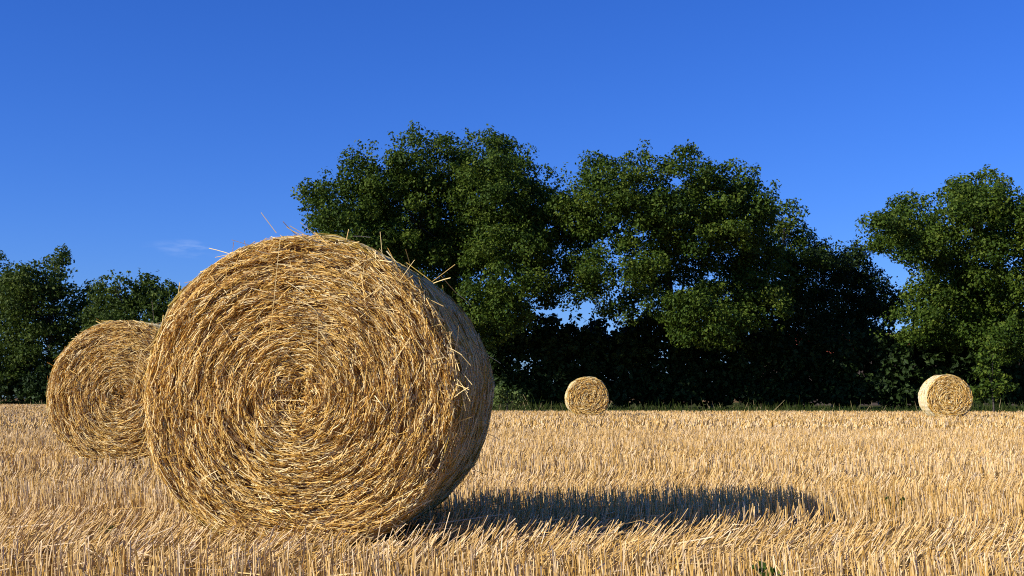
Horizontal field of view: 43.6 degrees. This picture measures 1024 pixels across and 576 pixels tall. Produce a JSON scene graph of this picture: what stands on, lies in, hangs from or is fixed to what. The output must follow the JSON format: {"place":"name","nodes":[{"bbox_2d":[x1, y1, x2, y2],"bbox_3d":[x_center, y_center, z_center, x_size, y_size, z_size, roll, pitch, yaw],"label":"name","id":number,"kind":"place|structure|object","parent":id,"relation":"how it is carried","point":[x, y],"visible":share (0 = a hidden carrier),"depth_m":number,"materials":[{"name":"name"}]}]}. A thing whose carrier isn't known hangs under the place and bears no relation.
{"place":"outdoors","nodes":[
{"label":"outdoors","id":0,"kind":"place"},
{"bbox_2d":[0,395,1023,413],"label":"hedge bank","id":1,"kind":"structure","parent":0,"point":[738,403],"depth_m":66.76,"materials":[{"name":"green plant"}]},
{"bbox_2d":[0,250,40,361],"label":"ash tree","id":2,"kind":"object","parent":1,"relation":"on","point":[2,258],"visible":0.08,"depth_m":136.97,"materials":[{"name":"green plant"}]},
{"bbox_2d":[0,355,50,403],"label":"hedge shrub","id":3,"kind":"object","parent":1,"relation":"on","point":[6,388],"visible":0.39,"depth_m":127.99,"materials":[{"name":"green plant"}]},
{"bbox_2d":[14,364,52,402],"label":"hedge shrub","id":4,"kind":"object","parent":1,"relation":"on","point":[35,391],"visible":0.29,"depth_m":126.10,"materials":[{"name":"green plant"}]},
{"bbox_2d":[0,243,101,400],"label":"ash tree","id":5,"kind":"object","parent":1,"relation":"on","point":[27,298],"visible":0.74,"depth_m":129.24,"materials":[{"name":"green plant"}]},
{"bbox_2d":[73,268,181,337],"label":"field maple tree","id":6,"kind":"object","parent":1,"relation":"on","point":[147,295],"visible":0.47,"depth_m":120.51,"materials":[{"name":"green plant"}]},
{"bbox_2d":[290,120,574,351],"bbox_3d":[-3.900,-1.232,64.340,14.055,15.208,10.596,0,-5,0],"label":"oak tree","id":7,"kind":"object","parent":1,"relation":"on","point":[483,235],"visible":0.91,"depth_m":62.43,"materials":[{"name":"green plant"}]},
{"bbox_2d":[464,299,512,396],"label":"hedge shrub","id":8,"kind":"object","parent":1,"relation":"on","point":[495,336],"visible":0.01,"depth_m":68.11,"materials":[{"name":"green plant"}]},
{"bbox_2d":[480,307,559,407],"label":"hedge shrub","id":9,"kind":"object","parent":1,"relation":"on","point":[515,376],"visible":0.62,"depth_m":66.88,"materials":[{"name":"green plant"}]},
{"bbox_2d":[533,312,614,407],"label":"hedge shrub","id":10,"kind":"object","parent":1,"relation":"on","point":[564,360],"visible":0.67,"depth_m":66.39,"materials":[{"name":"green plant"}]},
{"bbox_2d":[575,313,658,407],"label":"hedge shrub","id":11,"kind":"object","parent":1,"relation":"on","point":[621,357],"visible":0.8,"depth_m":66.22,"materials":[{"name":"green plant"}]},
{"bbox_2d":[520,139,795,407],"bbox_3d":[7.240,-0.310,63.735,13.858,13.302,10.705,0,-5,0],"label":"oak tree","id":12,"kind":"object","parent":1,"relation":"on","point":[678,223],"visible":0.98,"depth_m":61.77,"materials":[{"name":"green plant"}]},
{"bbox_2d":[625,305,708,407],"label":"hedge shrub","id":13,"kind":"object","parent":1,"relation":"on","point":[665,387],"visible":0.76,"depth_m":66.37,"materials":[{"name":"green plant"}]},
{"bbox_2d":[666,319,750,407],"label":"hedge shrub","id":14,"kind":"object","parent":1,"relation":"on","point":[712,363],"visible":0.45,"depth_m":66.78,"materials":[{"name":"green plant"}]},
{"bbox_2d":[748,198,834,407],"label":"slender oak tree","id":15,"kind":"object","parent":1,"relation":"on","point":[798,244],"visible":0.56,"depth_m":68.08,"materials":[{"name":"green plant"}]},
{"bbox_2d":[775,235,914,407],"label":"dark round tree","id":16,"kind":"object","parent":1,"relation":"on","point":[843,309],"visible":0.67,"depth_m":67.98,"materials":[{"name":"green plant"}]},
{"bbox_2d":[816,326,903,408],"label":"hedge shrub","id":17,"kind":"object","parent":1,"relation":"on","point":[847,382],"visible":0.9,"depth_m":65.11,"materials":[{"name":"green plant"}]},
{"bbox_2d":[864,321,949,408],"bbox_3d":[20.102,3.925,65.228,4.534,4.979,3.484,0,-5,0],"label":"hedge shrub","id":18,"kind":"object","parent":1,"relation":"on","point":[904,361],"visible":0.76,"depth_m":64.65,"materials":[{"name":"green plant"}]},
{"bbox_2d":[855,164,1023,406],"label":"oak tree","id":19,"kind":"object","parent":1,"relation":"on","point":[969,293],"visible":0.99,"depth_m":60.83,"materials":[{"name":"green plant"}]},
{"bbox_2d":[912,326,990,402],"bbox_3d":[22.734,3.876,66.195,4.520,5.240,4.148,0,-5,0],"label":"hedge shrub","id":20,"kind":"object","parent":1,"relation":"on","point":[955,363],"visible":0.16,"depth_m":64.96,"materials":[{"name":"green plant"}]},
{"bbox_2d":[957,326,1023,408],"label":"hedge shrub","id":21,"kind":"object","parent":1,"relation":"on","point":[1017,374],"visible":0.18,"depth_m":64.59,"materials":[{"name":"green plant"}]},
{"bbox_2d":[0,399,1023,575],"bbox_3d":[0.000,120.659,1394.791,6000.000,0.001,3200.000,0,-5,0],"label":"field ground","id":22,"kind":"structure","parent":0,"point":[387,536],"depth_m":6.78,"materials":[{"name":"soil"}]},
{"bbox_2d":[0,403,46,409],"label":"stubble","id":23,"kind":"object","parent":22,"relation":"on","point":[23,406],"visible":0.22,"depth_m":91.64,"materials":[{"name":"beige plant"}]},
{"bbox_2d":[45,305,160,465],"bbox_3d":[-3.934,1.008,13.490,1.605,1.700,1.353,0,-5,2],"label":"straw bale","id":24,"kind":"object","parent":22,"relation":"on","point":[95,387],"visible":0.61,"depth_m":12.93},
{"bbox_2d":[98,522,115,534],"bbox_3d":[-2.039,1.222,6.447,0.098,0.079,0.086,0,-5,0],"label":"weed","id":25,"kind":"object","parent":22,"relation":"on","point":[110,527],"visible":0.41,"depth_m":6.43,"materials":[{"name":"green plant"}]},
{"bbox_2d":[132,213,500,545],"bbox_3d":[-0.967,0.528,6.689,1.715,1.720,1.398,-1,-5,6],"label":"straw bale","id":26,"kind":"object","parent":22,"relation":"on","point":[327,380],"visible":0.98,"depth_m":6.15},
{"bbox_2d":[493,386,528,410],"bbox_3d":[-0.215,5.245,59.719,2.023,1.395,1.113,0,-5,0],"label":"weedy bush","id":27,"kind":"object","parent":22,"relation":"on","point":[499,391],"visible":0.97,"depth_m":59.72,"materials":[{"name":"green plant"}]},
{"bbox_2d":[0,468,1023,575],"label":"stubble","id":28,"kind":"object","parent":22,"relation":"on","point":[741,491],"visible":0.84,"depth_m":6.16,"materials":[{"name":"beige plant"}]},
{"bbox_2d":[0,425,1023,489],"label":"stubble","id":29,"kind":"object","parent":22,"relation":"on","point":[640,436],"visible":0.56,"depth_m":14.17,"materials":[{"name":"beige plant"}]},
{"bbox_2d":[0,408,1023,433],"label":"stubble","id":30,"kind":"object","parent":22,"relation":"on","point":[812,419],"visible":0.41,"depth_m":36.18,"materials":[{"name":"beige plant"}]},
{"bbox_2d":[0,434,1023,575],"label":"loose straw","id":31,"kind":"object","parent":22,"relation":"on","point":[583,514],"visible":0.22,"depth_m":6.10,"materials":[{"name":"beige plant"}]},
{"bbox_2d":[565,376,608,416],"bbox_3d":[2.713,3.961,46.537,1.552,1.503,1.341,0,-5,-1],"label":"straw bale","id":32,"kind":"object","parent":22,"relation":"on","point":[586,395],"visible":0.87,"depth_m":45.96},
{"bbox_2d":[752,560,784,575],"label":"weed","id":33,"kind":"object","parent":22,"relation":"on","point":[772,571],"visible":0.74,"depth_m":4.70,"materials":[{"name":"green plant"}]},
{"bbox_2d":[885,496,905,510],"bbox_3d":[2.339,1.324,7.824,0.111,0.113,0.089,3,-6,-33],"label":"weed","id":34,"kind":"object","parent":22,"relation":"on","point":[901,499],"visible":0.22,"depth_m":7.82,"materials":[{"name":"green plant"}]},
{"bbox_2d":[770,344,1021,404],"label":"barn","id":35,"kind":"structure","parent":22,"relation":"on","point":[866,404],"depth_m":92.03,"materials":[{"name":"tile"}]},
{"bbox_2d":[918,374,972,417],"bbox_3d":[14.642,3.663,43.285,1.559,1.512,1.356,0,-5,4],"label":"straw bale","id":36,"kind":"object","parent":22,"relation":"on","point":[950,395],"visible":0.91,"depth_m":42.70},
{"bbox_2d":[970,340,1019,411],"bbox_3d":[20.600,3.875,54.971,2.270,3.310,1.495,0,-5,0],"label":"leafy sapling","id":37,"kind":"object","parent":22,"relation":"on","point":[984,388],"visible":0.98,"depth_m":54.87,"materials":[{"name":"green plant"}]},
{"bbox_2d":[0,0,1023,396],"label":"sky","id":38,"kind":"structure","parent":0,"point":[152,136],"materials":[{"name":"blue"}]}
]}

